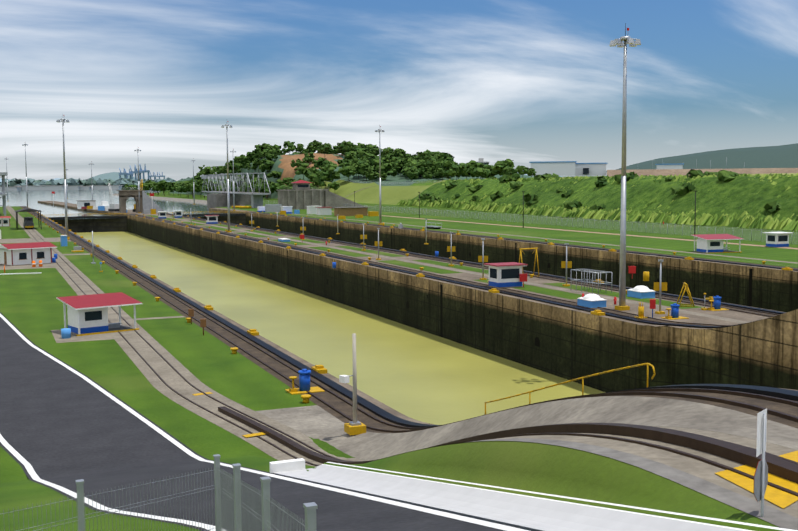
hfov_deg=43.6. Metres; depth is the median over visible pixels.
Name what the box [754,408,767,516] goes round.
stop sign post
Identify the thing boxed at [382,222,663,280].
signs
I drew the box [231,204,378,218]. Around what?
yard buildings
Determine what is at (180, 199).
wall
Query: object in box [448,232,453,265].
lamp pole
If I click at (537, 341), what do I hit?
wall recess
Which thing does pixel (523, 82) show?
sky
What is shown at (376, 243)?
lamp pole plate
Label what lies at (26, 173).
mast
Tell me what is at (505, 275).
booth
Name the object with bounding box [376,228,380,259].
lamp pole
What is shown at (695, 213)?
lamp post
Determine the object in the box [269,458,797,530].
concrete walkway
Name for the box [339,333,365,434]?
camera pole
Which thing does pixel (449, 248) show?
lamp pole plate
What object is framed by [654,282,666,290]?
lamp pole plate
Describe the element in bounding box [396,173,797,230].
berm grass tufts
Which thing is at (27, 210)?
mule shed
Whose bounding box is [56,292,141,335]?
shelter
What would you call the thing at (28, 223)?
mule locomotive
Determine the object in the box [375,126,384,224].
mast
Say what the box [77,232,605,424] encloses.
lock water
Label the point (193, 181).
mast
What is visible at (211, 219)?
booth
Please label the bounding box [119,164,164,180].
port cranes
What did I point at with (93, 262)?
pole
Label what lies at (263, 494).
fence
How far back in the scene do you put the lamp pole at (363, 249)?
193.37 m
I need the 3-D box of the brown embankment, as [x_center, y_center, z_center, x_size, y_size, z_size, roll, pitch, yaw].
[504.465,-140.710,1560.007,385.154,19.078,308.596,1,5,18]
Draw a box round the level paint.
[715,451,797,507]
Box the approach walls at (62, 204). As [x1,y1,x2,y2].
[38,201,242,215]
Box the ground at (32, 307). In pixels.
[0,193,797,530]
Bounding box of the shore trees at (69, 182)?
[0,177,188,187]
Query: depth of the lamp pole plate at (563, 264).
125.87 m
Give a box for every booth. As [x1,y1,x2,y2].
[157,211,167,218]
[174,210,181,217]
[204,215,218,223]
[483,262,527,287]
[762,232,792,247]
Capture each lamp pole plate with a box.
[375,241,381,245]
[447,246,454,251]
[478,256,487,261]
[561,261,571,267]
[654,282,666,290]
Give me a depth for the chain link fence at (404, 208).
283.91 m
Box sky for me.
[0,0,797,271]
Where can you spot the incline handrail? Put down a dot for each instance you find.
(647, 364)
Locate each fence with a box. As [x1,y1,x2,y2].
[2,454,317,530]
[263,179,797,243]
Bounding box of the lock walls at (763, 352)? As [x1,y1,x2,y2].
[125,212,797,423]
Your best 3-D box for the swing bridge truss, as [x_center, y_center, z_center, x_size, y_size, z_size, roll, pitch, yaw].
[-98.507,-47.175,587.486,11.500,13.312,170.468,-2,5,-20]
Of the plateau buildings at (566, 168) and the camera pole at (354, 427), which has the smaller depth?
the camera pole at (354, 427)
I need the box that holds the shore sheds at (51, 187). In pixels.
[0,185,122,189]
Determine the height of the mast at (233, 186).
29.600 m
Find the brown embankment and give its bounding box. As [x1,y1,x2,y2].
[607,168,797,176]
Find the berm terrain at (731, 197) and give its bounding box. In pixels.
[159,153,797,226]
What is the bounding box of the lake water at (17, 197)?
[0,189,227,219]
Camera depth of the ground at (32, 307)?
68.57 m
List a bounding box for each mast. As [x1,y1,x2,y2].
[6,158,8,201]
[22,142,27,207]
[56,119,69,237]
[88,163,93,199]
[134,147,140,212]
[191,160,194,203]
[221,121,231,231]
[230,149,235,210]
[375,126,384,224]
[609,23,640,310]
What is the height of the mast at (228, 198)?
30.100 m
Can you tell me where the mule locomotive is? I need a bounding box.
[23,217,33,228]
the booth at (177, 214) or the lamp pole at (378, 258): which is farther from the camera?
the booth at (177, 214)
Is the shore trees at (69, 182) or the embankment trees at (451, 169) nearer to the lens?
the embankment trees at (451, 169)
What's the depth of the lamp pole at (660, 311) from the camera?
99.20 m
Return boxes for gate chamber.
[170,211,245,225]
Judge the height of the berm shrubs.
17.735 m
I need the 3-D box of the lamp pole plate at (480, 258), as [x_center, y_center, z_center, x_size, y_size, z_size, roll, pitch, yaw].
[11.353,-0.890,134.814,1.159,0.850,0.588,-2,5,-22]
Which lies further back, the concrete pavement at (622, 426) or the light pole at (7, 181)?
the light pole at (7, 181)
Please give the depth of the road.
47.20 m
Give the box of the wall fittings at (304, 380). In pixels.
[0,208,326,437]
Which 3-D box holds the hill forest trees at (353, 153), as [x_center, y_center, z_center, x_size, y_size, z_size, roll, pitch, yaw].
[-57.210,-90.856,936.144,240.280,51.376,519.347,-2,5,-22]
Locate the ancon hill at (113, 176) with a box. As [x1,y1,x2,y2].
[92,172,134,180]
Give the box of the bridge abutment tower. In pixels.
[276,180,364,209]
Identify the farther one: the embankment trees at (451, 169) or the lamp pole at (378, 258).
the embankment trees at (451, 169)
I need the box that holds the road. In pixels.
[0,312,529,530]
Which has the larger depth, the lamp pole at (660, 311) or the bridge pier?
the bridge pier
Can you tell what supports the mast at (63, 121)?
on the ground at (32, 307)
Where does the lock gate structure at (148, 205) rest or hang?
on the ground at (32, 307)
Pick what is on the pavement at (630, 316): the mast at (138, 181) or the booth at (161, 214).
the booth at (161, 214)
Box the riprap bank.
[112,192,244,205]
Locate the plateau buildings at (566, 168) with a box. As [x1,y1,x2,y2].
[478,157,726,175]
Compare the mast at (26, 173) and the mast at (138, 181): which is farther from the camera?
the mast at (26, 173)
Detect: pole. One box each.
[91,231,95,263]
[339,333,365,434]
[361,223,365,250]
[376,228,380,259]
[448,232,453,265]
[480,238,486,279]
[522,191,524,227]
[563,243,569,286]
[655,260,664,313]
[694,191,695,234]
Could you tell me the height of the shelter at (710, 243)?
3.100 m
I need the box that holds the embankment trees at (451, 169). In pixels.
[121,154,536,197]
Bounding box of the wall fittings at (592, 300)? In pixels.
[135,211,792,319]
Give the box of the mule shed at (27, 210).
[14,208,42,229]
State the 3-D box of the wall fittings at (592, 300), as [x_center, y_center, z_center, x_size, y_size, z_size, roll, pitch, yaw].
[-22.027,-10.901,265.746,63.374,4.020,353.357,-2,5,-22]
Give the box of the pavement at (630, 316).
[130,211,797,327]
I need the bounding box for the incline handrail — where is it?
[485,363,655,414]
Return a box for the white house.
[0,242,56,265]
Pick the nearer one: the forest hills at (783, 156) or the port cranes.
the forest hills at (783, 156)
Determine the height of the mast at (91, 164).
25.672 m
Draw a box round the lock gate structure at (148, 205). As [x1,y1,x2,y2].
[52,179,163,213]
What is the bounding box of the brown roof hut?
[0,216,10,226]
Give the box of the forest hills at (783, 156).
[616,143,797,169]
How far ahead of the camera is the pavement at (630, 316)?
157.05 m
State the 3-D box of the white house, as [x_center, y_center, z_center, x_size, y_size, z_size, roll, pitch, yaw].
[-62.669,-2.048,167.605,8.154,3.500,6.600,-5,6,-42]
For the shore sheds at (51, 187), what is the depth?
2351.44 m
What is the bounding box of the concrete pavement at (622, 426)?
[0,206,797,529]
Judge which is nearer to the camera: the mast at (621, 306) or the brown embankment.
the mast at (621, 306)
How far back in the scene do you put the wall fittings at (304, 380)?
86.39 m
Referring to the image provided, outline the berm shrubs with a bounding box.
[420,169,781,213]
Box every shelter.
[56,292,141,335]
[691,234,742,252]
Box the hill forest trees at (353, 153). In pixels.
[179,140,454,198]
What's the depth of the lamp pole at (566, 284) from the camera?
125.64 m
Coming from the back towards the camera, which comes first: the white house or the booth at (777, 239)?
the booth at (777, 239)
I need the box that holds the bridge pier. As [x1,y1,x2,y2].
[207,192,262,207]
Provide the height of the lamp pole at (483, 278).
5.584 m
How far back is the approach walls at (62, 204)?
519.71 m
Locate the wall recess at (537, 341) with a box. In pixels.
[133,218,751,346]
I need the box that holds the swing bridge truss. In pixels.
[201,173,270,195]
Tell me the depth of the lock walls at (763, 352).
139.06 m

